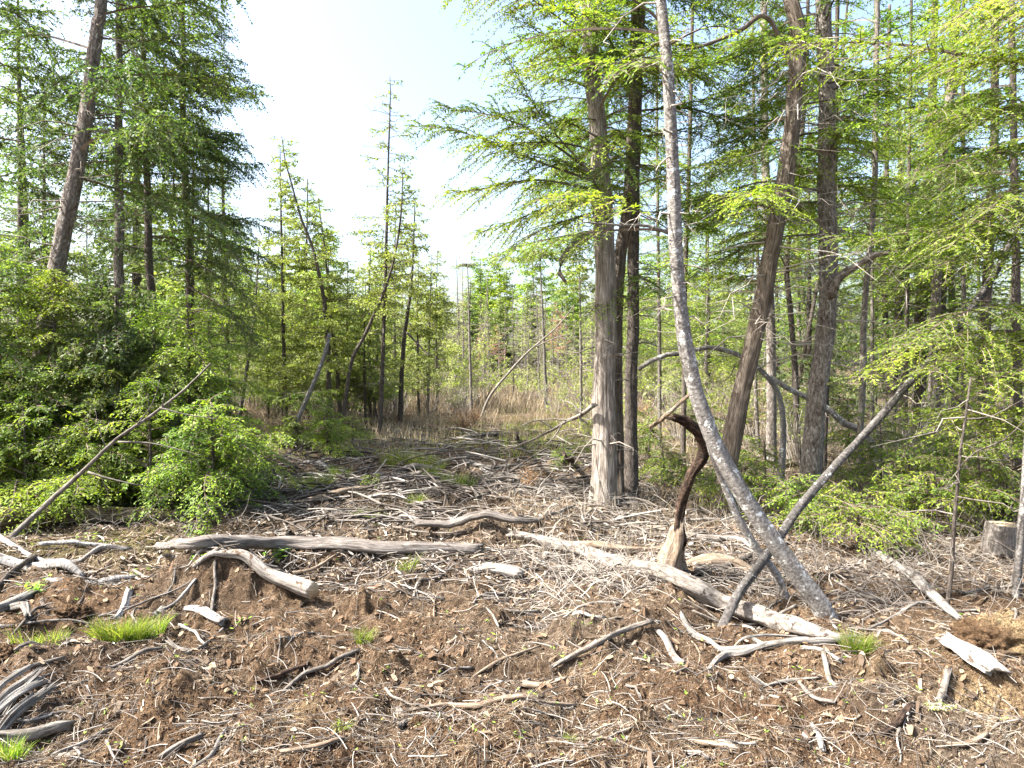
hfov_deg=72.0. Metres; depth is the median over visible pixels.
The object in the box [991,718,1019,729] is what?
stick
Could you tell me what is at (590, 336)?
larch tree
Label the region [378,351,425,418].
willow shrub
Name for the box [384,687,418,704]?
stick
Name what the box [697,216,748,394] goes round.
hemlock tree
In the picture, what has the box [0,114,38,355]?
hemlock tree
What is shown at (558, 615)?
stick
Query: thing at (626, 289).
pine tree
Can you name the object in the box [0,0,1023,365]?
sky
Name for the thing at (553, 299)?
pine tree
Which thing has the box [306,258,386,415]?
cedar tree
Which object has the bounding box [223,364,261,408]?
willow shrub
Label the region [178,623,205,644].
stick
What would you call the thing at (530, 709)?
branch
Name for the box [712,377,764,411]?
willow shrub
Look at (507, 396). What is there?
dead sedge
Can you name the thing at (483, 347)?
maple tree
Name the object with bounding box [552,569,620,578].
stick
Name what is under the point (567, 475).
stick
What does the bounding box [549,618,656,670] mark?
branch
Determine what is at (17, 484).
young hemlock
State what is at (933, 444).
young hemlock
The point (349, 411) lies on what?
willow shrub
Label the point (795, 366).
hemlock tree
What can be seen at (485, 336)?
larch tree
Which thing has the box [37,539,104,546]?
birch log
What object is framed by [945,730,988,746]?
branch
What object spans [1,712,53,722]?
branch
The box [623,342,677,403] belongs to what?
willow shrub
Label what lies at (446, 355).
larch tree
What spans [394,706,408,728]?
wood chunk
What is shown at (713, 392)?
willow shrub
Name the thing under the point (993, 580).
stick
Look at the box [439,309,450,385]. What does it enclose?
larch tree
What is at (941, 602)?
fallen log
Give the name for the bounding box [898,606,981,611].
stick
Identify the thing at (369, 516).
grass tuft
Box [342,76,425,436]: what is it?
larch tree
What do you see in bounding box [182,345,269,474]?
young hemlock
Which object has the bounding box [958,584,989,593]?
stick
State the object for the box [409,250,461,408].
cedar tree
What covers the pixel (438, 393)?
willow shrub
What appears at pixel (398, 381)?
willow shrub
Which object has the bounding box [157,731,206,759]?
branch
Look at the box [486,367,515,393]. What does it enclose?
willow shrub
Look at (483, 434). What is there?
fallen log
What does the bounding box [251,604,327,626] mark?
stick
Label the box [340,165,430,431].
larch tree
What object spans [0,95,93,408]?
cedar tree
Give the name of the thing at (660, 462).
young hemlock
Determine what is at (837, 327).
hemlock tree
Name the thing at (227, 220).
hemlock tree
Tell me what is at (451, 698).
stick
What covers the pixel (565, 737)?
grass tuft
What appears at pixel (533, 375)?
willow shrub
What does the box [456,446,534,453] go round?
stick
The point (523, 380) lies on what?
willow shrub
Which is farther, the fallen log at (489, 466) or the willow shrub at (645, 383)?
the willow shrub at (645, 383)
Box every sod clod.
[0,642,22,663]
[50,603,91,625]
[948,614,1023,660]
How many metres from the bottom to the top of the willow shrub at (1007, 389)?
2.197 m
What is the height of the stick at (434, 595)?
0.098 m
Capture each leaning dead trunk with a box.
[770,375,887,474]
[931,364,1009,514]
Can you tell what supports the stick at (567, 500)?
on the ground at (248, 592)
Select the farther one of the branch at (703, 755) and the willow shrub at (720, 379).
the willow shrub at (720, 379)
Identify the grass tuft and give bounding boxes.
[0,733,37,761]
[3,625,54,643]
[27,624,74,644]
[71,610,163,643]
[131,607,174,639]
[285,475,318,489]
[300,467,338,487]
[324,462,350,476]
[331,716,354,732]
[345,623,378,644]
[356,507,385,524]
[378,446,445,468]
[388,555,421,572]
[401,491,430,502]
[418,460,447,474]
[430,467,477,488]
[562,731,581,742]
[827,625,889,656]
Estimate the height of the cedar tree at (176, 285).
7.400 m
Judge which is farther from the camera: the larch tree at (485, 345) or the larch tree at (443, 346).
the larch tree at (485, 345)
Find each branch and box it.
[0,553,37,586]
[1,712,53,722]
[12,656,67,672]
[13,641,70,650]
[51,727,114,755]
[106,646,164,669]
[113,587,133,618]
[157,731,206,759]
[165,637,190,651]
[185,627,223,652]
[192,726,228,767]
[254,662,310,682]
[278,735,349,754]
[281,648,361,692]
[406,693,576,711]
[470,563,527,579]
[473,645,541,675]
[498,582,536,624]
[503,400,596,450]
[520,675,568,688]
[522,706,559,718]
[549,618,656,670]
[648,394,688,428]
[654,628,686,664]
[677,738,741,750]
[679,610,858,651]
[683,750,713,760]
[706,637,778,670]
[734,633,805,645]
[749,674,821,686]
[797,679,836,704]
[800,645,842,662]
[810,720,825,751]
[820,648,838,687]
[837,596,907,604]
[867,601,934,628]
[878,702,915,734]
[935,666,952,703]
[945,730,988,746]
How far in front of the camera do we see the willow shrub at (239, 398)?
27.51 m
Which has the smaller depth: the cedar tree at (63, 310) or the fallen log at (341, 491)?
the fallen log at (341, 491)
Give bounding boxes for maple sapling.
[853,377,1023,604]
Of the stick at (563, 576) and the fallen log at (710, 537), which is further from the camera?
the fallen log at (710, 537)
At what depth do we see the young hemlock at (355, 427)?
16.70 m
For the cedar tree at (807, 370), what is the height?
8.646 m
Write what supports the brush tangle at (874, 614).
on the ground at (248, 592)
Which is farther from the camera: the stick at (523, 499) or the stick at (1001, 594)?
the stick at (523, 499)
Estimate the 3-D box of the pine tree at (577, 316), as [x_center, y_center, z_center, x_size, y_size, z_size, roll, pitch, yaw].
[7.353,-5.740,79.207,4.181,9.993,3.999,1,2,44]
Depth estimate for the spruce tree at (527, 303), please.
64.69 m
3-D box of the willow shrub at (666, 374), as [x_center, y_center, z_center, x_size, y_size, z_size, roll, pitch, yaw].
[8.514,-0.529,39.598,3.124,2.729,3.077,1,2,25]
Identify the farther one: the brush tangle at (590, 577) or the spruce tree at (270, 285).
the spruce tree at (270, 285)
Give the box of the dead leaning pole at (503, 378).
[480,305,573,418]
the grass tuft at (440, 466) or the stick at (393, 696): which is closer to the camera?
the stick at (393, 696)
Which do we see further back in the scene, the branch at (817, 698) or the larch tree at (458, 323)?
the larch tree at (458, 323)
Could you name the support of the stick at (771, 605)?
on the ground at (248, 592)
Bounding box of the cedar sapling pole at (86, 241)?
[71,170,94,365]
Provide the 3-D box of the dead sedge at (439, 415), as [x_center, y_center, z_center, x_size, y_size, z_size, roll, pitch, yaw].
[-3.616,1.001,25.276,24.785,0.897,17.914,0,1,0]
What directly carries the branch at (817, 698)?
on the ground at (248, 592)
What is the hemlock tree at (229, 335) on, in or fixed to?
on the ground at (248, 592)
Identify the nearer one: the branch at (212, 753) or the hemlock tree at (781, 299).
the branch at (212, 753)
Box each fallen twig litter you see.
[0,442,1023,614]
[0,512,1023,767]
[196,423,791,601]
[232,424,669,533]
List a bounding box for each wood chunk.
[153,603,169,617]
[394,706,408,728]
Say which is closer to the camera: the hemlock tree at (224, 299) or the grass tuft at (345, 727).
the grass tuft at (345, 727)
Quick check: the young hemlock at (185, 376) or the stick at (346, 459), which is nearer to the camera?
the young hemlock at (185, 376)
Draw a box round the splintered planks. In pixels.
[0,663,63,729]
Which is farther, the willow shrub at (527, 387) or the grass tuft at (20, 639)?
the willow shrub at (527, 387)
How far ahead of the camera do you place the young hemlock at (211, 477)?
8.44 m
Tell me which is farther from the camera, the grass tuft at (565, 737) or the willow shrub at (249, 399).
the willow shrub at (249, 399)
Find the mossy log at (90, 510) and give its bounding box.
[0,505,198,530]
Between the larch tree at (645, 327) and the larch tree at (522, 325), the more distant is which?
the larch tree at (522, 325)
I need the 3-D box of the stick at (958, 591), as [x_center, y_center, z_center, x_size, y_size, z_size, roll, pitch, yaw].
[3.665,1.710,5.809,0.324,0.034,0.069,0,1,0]
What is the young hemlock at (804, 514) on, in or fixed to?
on the ground at (248, 592)
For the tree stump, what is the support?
on the ground at (248, 592)
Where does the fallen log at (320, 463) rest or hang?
on the ground at (248, 592)
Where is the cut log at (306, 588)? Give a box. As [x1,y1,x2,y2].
[184,547,318,598]
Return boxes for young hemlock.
[0,238,122,504]
[0,268,173,506]
[0,400,129,522]
[0,410,155,535]
[8,269,217,510]
[58,393,244,518]
[77,291,258,479]
[104,293,310,514]
[119,389,288,535]
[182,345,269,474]
[268,415,325,449]
[298,406,373,458]
[321,414,376,444]
[360,473,380,488]
[549,444,584,471]
[580,419,592,451]
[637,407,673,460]
[639,441,689,486]
[644,453,715,494]
[671,393,726,440]
[690,462,765,518]
[691,472,750,500]
[697,435,761,461]
[733,472,840,538]
[738,434,795,487]
[767,503,844,535]
[778,494,928,559]
[781,474,868,516]
[824,412,937,490]
[827,398,892,464]
[840,444,968,518]
[843,503,950,546]
[862,471,998,535]
[885,395,1019,491]
[895,430,1022,532]
[908,417,1023,514]
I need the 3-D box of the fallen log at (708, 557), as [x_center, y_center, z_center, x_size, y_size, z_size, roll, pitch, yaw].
[1.972,1.734,6.640,0.902,0.266,0.134,1,2,33]
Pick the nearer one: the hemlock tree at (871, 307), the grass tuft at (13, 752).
the grass tuft at (13, 752)
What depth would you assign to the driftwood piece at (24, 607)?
5.20 m
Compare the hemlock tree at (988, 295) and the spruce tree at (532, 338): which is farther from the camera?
the spruce tree at (532, 338)
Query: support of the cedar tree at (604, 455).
on the ground at (248, 592)
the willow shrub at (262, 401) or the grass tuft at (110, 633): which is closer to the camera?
the grass tuft at (110, 633)
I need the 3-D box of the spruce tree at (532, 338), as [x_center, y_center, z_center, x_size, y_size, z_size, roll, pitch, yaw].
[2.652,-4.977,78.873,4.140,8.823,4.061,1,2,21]
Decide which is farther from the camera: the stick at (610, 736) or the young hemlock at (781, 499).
the young hemlock at (781, 499)
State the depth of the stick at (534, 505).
9.27 m
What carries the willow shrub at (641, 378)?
on the ground at (248, 592)
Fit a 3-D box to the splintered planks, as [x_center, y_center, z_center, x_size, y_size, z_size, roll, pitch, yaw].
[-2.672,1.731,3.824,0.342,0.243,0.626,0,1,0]
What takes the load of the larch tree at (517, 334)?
on the ground at (248, 592)
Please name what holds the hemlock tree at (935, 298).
on the ground at (248, 592)
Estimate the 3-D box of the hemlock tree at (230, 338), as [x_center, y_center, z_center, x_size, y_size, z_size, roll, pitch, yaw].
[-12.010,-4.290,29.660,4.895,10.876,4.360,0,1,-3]
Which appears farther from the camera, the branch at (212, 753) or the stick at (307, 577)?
the stick at (307, 577)
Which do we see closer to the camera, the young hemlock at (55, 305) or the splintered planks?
the splintered planks
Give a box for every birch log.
[0,534,43,561]
[0,553,86,579]
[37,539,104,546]
[43,544,132,563]
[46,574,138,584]
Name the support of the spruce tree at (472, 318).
on the ground at (248, 592)
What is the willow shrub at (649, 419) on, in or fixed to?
on the ground at (248, 592)
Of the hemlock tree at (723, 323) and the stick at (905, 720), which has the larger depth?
the hemlock tree at (723, 323)
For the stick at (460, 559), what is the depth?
6.58 m
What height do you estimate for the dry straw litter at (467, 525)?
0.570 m
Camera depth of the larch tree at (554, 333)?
45.92 m
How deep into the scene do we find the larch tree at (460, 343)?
48.12 m
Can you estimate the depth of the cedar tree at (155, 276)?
23.21 m
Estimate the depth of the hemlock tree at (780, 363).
37.25 m
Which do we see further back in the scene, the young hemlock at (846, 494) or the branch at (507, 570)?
the young hemlock at (846, 494)
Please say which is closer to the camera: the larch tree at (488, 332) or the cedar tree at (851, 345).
the cedar tree at (851, 345)
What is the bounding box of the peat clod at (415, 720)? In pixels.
[407,714,427,729]
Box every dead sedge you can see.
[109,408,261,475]
[198,396,694,446]
[233,376,785,412]
[635,407,1023,515]
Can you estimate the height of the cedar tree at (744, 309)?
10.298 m
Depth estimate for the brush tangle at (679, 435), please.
15.60 m
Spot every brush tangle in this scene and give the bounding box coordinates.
[0,460,266,552]
[237,405,431,456]
[248,426,578,514]
[428,521,747,629]
[456,451,783,557]
[507,482,786,559]
[637,399,1009,466]
[686,430,1023,619]
[740,547,941,625]
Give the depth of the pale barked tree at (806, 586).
5.26 m
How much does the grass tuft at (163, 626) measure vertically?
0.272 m
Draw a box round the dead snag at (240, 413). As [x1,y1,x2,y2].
[238,238,274,426]
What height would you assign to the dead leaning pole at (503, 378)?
4.272 m
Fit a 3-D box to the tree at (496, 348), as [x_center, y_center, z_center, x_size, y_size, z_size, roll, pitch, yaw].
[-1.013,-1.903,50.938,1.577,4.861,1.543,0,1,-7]
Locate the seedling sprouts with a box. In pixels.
[14,512,1007,767]
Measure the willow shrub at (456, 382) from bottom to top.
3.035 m
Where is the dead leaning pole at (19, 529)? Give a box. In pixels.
[7,363,216,536]
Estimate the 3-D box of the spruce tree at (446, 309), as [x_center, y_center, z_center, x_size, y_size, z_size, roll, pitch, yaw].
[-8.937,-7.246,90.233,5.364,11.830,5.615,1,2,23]
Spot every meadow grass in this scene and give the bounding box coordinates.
[259,414,589,458]
[497,406,659,458]
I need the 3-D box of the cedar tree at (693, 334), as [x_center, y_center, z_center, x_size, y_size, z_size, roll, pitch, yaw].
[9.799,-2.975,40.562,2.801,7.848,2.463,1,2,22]
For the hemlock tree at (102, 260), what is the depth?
17.37 m
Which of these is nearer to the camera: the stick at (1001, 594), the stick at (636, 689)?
the stick at (636, 689)
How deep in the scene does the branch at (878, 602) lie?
5.64 m
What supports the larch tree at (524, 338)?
on the ground at (248, 592)
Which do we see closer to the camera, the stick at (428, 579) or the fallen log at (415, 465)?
the stick at (428, 579)
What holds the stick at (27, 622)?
on the ground at (248, 592)
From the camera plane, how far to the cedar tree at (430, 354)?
28.50 m
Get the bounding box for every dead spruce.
[450,262,481,413]
[506,246,566,410]
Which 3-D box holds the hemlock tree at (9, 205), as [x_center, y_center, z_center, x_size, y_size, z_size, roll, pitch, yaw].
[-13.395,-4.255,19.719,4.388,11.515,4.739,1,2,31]
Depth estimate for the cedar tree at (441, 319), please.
29.07 m
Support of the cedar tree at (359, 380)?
on the ground at (248, 592)
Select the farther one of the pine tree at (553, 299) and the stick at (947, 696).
the pine tree at (553, 299)
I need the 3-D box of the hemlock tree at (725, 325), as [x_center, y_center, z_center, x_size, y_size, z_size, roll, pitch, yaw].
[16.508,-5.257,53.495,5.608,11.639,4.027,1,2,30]
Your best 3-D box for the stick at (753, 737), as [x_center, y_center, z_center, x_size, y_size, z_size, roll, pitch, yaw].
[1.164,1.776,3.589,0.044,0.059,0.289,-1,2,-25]
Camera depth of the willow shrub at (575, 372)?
27.15 m
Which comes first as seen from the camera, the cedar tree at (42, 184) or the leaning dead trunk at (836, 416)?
the leaning dead trunk at (836, 416)
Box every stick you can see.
[0,607,94,627]
[8,585,48,596]
[10,597,53,635]
[18,713,61,719]
[25,691,60,693]
[43,710,83,719]
[47,537,100,538]
[67,746,80,767]
[68,755,96,764]
[76,583,87,603]
[81,730,113,757]
[89,698,101,726]
[95,657,134,668]
[98,606,129,616]
[104,580,191,621]
[104,739,126,766]
[113,578,196,624]
[130,606,137,621]
[132,568,151,577]
[139,736,146,761]
[164,555,176,595]
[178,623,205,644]
[180,743,205,749]
[201,718,235,723]
[210,559,216,610]
[232,477,341,486]
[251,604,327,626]
[271,567,325,576]
[273,631,313,645]
[277,634,280,665]
[290,551,348,574]
[291,456,378,463]
[302,568,369,578]
[341,441,417,449]
[352,661,361,684]
[359,457,405,459]
[365,582,444,599]
[366,528,384,531]
[372,447,474,451]
[374,479,520,492]
[381,687,423,702]
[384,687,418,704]
[390,525,503,533]
[392,643,422,655]
[399,443,447,453]
[408,707,456,719]
[409,692,457,701]
[412,575,441,598]
[415,489,536,500]
[418,555,495,572]
[426,590,438,616]
[428,717,440,742]
[432,666,473,678]
[443,444,539,452]
[452,604,499,626]
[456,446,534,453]
[456,488,540,502]
[464,542,565,560]
[473,592,508,603]
[479,467,495,476]
[481,679,504,692]
[482,640,499,662]
[490,483,586,497]
[492,548,555,550]
[496,447,547,475]
[503,504,579,509]
[504,609,540,612]
[514,444,553,447]
[514,678,530,692]
[517,514,603,531]
[517,553,571,556]
[524,625,548,628]
[527,606,586,618]
[535,464,591,482]
[536,495,642,502]
[542,600,619,630]
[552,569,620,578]
[571,610,606,618]
[588,726,634,742]
[592,734,648,751]
[606,616,623,619]
[625,683,641,701]
[638,647,678,665]
[655,619,715,631]
[663,703,686,718]
[669,518,748,522]
[671,523,720,528]
[675,667,696,673]
[680,631,728,642]
[684,598,796,625]
[687,564,751,593]
[689,638,700,663]
[715,739,756,744]
[721,576,759,585]
[725,722,763,741]
[756,539,862,553]
[757,598,784,629]
[808,571,879,600]
[809,569,861,575]
[836,574,873,596]
[838,727,873,735]
[839,720,884,736]
[843,713,860,719]
[847,627,905,636]
[851,582,936,614]
[877,629,910,643]
[895,727,901,763]
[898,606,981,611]
[903,706,914,733]
[923,617,951,621]
[939,589,976,593]
[940,692,982,716]
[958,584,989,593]
[960,576,1023,587]
[968,561,1003,592]
[981,582,1023,603]
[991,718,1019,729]
[1010,608,1017,619]
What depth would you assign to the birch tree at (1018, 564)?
5.83 m
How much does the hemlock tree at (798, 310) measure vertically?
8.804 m
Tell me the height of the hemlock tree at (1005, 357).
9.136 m
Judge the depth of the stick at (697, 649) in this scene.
4.77 m
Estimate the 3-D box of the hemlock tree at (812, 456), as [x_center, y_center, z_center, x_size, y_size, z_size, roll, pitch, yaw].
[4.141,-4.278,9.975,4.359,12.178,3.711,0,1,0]
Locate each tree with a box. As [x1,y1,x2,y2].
[0,0,99,430]
[0,0,112,394]
[0,0,243,444]
[0,0,273,497]
[0,26,90,355]
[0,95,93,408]
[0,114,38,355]
[26,214,80,394]
[39,0,255,373]
[40,54,228,378]
[75,3,209,378]
[81,0,288,401]
[85,116,170,382]
[86,112,184,379]
[125,224,178,363]
[140,170,242,427]
[142,168,213,347]
[147,146,270,398]
[174,131,280,413]
[195,178,278,365]
[195,228,220,344]
[201,264,248,373]
[206,237,255,399]
[229,229,302,417]
[231,242,266,363]
[235,147,335,425]
[237,228,314,413]
[246,388,344,426]
[253,263,294,345]
[257,178,349,418]
[260,222,314,354]
[268,136,374,428]
[269,285,295,389]
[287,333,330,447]
[288,252,317,324]
[288,287,309,389]
[290,198,368,424]
[302,227,351,334]
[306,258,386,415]
[323,276,408,427]
[331,240,406,419]
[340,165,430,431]
[341,230,412,419]
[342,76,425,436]
[372,203,434,414]
[375,200,446,426]
[378,252,406,323]
[384,297,404,406]
[387,286,416,368]
[390,264,449,413]
[393,309,416,405]
[402,0,749,507]
[402,269,425,350]
[403,296,420,338]
[405,279,448,371]
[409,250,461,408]
[409,254,459,413]
[437,281,454,344]
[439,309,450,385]
[440,332,455,390]
[442,254,470,394]
[445,302,465,376]
[445,323,453,379]
[446,279,491,371]
[448,260,476,394]
[451,0,839,622]
[452,297,473,388]
[454,284,489,367]
[460,256,501,379]
[472,302,496,399]
[473,269,502,374]
[474,301,486,379]
[475,276,498,395]
[475,276,501,354]
[477,292,491,391]
[477,319,495,372]
[478,319,492,380]
[481,251,518,376]
[485,293,522,380]
[489,267,518,379]
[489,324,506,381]
[495,305,512,383]
[495,328,503,381]
[496,0,751,500]
[501,291,531,378]
[502,279,549,380]
[505,290,523,394]
[506,241,557,379]
[508,330,519,388]
[511,292,536,386]
[514,0,784,497]
[514,297,530,387]
[519,290,536,391]
[519,314,531,376]
[519,332,531,382]
[520,319,547,366]
[521,272,554,399]
[525,287,560,395]
[531,281,548,385]
[538,277,569,376]
[540,280,585,375]
[542,292,562,390]
[545,263,588,380]
[547,302,571,388]
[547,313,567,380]
[548,229,594,426]
[549,315,565,383]
[551,306,574,371]
[553,299,577,390]
[559,318,565,377]
[564,289,590,375]
[567,306,578,394]
[568,320,578,394]
[570,302,590,378]
[574,284,594,367]
[575,296,593,372]
[582,294,594,377]
[582,294,594,393]
[582,297,594,372]
[583,188,674,369]
[608,5,734,442]
[610,0,755,455]
[622,240,673,386]
[623,260,644,334]
[624,0,922,515]
[638,287,654,359]
[638,345,785,488]
[639,259,671,357]
[639,294,652,373]
[642,228,722,397]
[643,267,666,383]
[649,290,673,373]
[652,280,676,379]
[653,155,763,405]
[656,274,675,376]
[657,0,867,472]
[661,190,743,397]
[663,297,711,380]
[667,268,702,390]
[681,0,965,500]
[690,281,730,356]
[695,0,900,464]
[696,244,760,375]
[697,0,817,455]
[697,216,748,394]
[706,444,789,599]
[710,306,735,370]
[714,221,785,389]
[714,290,734,342]
[717,206,1023,627]
[725,305,759,366]
[732,129,849,405]
[737,0,1008,476]
[739,243,800,392]
[744,0,1023,466]
[748,293,789,381]
[759,191,858,431]
[760,158,889,375]
[762,192,831,380]
[763,117,876,420]
[764,0,881,442]
[770,0,960,470]
[787,193,866,397]
[787,199,870,396]
[795,1,959,441]
[810,0,1019,447]
[811,4,953,401]
[835,101,958,359]
[836,63,959,425]
[836,169,912,413]
[836,282,858,381]
[837,0,981,443]
[839,0,1023,448]
[844,295,890,388]
[845,0,1006,446]
[853,0,1023,455]
[872,0,1023,458]
[876,37,1023,429]
[879,0,1023,477]
[883,0,1023,465]
[904,212,997,407]
[912,222,976,375]
[945,188,1023,387]
[973,222,1023,414]
[975,229,1023,402]
[990,266,1023,388]
[1011,442,1023,597]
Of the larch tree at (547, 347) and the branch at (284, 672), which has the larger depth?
the larch tree at (547, 347)
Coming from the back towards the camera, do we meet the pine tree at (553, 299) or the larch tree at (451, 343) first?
the pine tree at (553, 299)
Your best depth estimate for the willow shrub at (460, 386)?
29.84 m
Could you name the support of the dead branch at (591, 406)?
attached to the cedar tree at (604, 455)
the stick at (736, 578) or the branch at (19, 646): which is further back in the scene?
the stick at (736, 578)
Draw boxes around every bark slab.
[182,605,228,626]
[935,631,1012,675]
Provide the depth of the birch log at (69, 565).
6.33 m
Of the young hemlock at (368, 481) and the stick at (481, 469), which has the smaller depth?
the young hemlock at (368, 481)
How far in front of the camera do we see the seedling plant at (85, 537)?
7.28 m
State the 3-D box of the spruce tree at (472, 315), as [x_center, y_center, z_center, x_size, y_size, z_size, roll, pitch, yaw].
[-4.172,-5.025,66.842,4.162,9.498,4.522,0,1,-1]
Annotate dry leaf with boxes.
[602,699,612,705]
[820,711,833,717]
[847,618,859,623]
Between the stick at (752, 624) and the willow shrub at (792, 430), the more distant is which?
the willow shrub at (792, 430)
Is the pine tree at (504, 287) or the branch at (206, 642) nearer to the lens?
the branch at (206, 642)
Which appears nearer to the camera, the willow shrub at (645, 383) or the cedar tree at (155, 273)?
the cedar tree at (155, 273)
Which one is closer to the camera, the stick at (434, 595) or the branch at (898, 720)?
the branch at (898, 720)
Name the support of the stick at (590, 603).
on the ground at (248, 592)
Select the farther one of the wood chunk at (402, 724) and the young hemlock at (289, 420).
the young hemlock at (289, 420)
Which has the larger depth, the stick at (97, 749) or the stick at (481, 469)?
the stick at (481, 469)
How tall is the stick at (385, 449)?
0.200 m
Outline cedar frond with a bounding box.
[924,699,956,710]
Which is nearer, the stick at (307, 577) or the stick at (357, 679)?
the stick at (357, 679)
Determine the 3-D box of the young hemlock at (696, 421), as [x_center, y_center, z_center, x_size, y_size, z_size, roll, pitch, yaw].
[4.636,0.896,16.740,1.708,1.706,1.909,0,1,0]
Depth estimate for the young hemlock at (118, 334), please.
9.36 m
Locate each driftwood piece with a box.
[0,588,37,612]
[3,601,31,618]
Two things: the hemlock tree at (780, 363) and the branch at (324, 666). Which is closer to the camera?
the branch at (324, 666)
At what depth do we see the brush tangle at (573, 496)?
8.52 m
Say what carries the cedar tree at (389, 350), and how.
on the ground at (248, 592)
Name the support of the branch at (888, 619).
on the ground at (248, 592)
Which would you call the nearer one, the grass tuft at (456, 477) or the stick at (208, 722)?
the stick at (208, 722)
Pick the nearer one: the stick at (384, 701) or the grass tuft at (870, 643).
the stick at (384, 701)
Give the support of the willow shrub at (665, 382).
on the ground at (248, 592)
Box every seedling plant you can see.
[15,574,51,592]
[70,533,95,541]
[263,548,287,562]
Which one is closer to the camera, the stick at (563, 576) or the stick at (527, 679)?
the stick at (527, 679)
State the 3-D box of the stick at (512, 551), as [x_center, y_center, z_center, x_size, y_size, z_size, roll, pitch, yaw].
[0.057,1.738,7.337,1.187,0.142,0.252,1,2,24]
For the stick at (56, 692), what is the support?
on the ground at (248, 592)
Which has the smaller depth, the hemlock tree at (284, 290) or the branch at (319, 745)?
the branch at (319, 745)
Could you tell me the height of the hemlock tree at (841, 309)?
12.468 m
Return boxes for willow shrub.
[186,374,257,412]
[221,352,276,408]
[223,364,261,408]
[231,377,256,410]
[252,378,273,410]
[258,356,325,417]
[260,383,295,417]
[274,373,325,418]
[287,336,354,419]
[318,373,377,422]
[340,354,418,422]
[342,336,394,415]
[375,347,420,415]
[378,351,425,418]
[387,386,416,412]
[406,353,468,417]
[420,328,508,405]
[424,375,484,412]
[431,343,499,410]
[440,382,492,415]
[456,353,524,408]
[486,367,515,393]
[508,368,537,393]
[509,369,556,403]
[525,380,577,415]
[526,357,562,396]
[540,363,592,413]
[546,373,670,450]
[556,350,624,404]
[556,371,623,427]
[564,354,624,394]
[622,357,680,414]
[622,361,657,403]
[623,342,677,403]
[624,360,671,398]
[637,362,681,407]
[638,336,711,404]
[639,354,677,394]
[644,376,717,438]
[653,368,680,404]
[665,386,715,414]
[667,365,764,432]
[673,377,730,403]
[700,353,737,397]
[700,362,811,451]
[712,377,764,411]
[751,392,869,462]
[752,376,840,440]
[759,381,873,444]
[828,392,881,431]
[834,371,882,413]
[843,382,977,470]
[849,393,939,451]
[896,387,1023,460]
[909,365,1003,424]
[944,367,1023,429]
[957,396,1012,446]
[991,364,1012,406]
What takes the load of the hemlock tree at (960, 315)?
on the ground at (248, 592)
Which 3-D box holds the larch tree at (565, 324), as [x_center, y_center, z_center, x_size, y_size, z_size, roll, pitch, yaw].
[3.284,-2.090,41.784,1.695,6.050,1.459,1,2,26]
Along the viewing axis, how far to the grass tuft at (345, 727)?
3.59 m
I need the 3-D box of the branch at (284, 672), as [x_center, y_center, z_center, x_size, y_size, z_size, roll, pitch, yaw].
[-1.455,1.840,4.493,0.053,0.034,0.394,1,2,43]
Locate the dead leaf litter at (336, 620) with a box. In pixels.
[0,432,1023,700]
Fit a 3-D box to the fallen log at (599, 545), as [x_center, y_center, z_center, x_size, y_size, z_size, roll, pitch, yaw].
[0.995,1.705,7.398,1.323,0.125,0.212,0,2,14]
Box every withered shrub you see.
[387,406,410,424]
[445,403,480,433]
[463,408,480,422]
[518,456,545,486]
[637,399,655,417]
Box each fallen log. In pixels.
[0,719,77,741]
[152,534,486,555]
[230,504,253,510]
[291,486,371,503]
[303,460,350,484]
[340,488,376,496]
[392,463,445,473]
[392,471,423,474]
[412,504,575,528]
[446,432,502,440]
[461,460,519,468]
[504,530,866,645]
[515,431,519,439]
[562,450,574,462]
[574,541,661,553]
[686,533,756,555]
[686,553,765,577]
[690,553,752,575]
[867,548,961,618]
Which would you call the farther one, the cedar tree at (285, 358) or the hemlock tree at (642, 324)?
the hemlock tree at (642, 324)
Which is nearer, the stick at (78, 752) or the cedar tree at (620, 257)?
the stick at (78, 752)
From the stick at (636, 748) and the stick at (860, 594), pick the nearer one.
the stick at (636, 748)
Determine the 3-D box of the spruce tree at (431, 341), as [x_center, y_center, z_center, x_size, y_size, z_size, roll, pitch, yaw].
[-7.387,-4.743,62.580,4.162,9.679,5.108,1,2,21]
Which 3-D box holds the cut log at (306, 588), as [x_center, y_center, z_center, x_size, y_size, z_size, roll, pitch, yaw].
[-2.062,1.509,6.145,1.168,0.374,1.037,0,2,10]
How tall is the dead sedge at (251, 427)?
0.843 m
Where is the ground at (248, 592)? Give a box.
[0,366,1023,767]
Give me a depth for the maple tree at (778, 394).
11.18 m
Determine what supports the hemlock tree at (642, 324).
on the ground at (248, 592)
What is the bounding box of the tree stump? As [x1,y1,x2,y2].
[980,521,1016,557]
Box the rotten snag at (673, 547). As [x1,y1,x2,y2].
[649,412,708,573]
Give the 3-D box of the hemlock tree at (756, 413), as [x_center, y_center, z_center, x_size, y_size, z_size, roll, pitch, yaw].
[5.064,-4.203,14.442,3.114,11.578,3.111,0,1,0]
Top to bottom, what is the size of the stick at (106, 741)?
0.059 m
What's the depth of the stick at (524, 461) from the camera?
13.09 m
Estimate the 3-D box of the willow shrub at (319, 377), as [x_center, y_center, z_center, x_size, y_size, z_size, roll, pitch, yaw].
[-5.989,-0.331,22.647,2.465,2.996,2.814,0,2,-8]
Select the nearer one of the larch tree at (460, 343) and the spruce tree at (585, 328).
the larch tree at (460, 343)
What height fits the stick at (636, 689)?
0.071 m

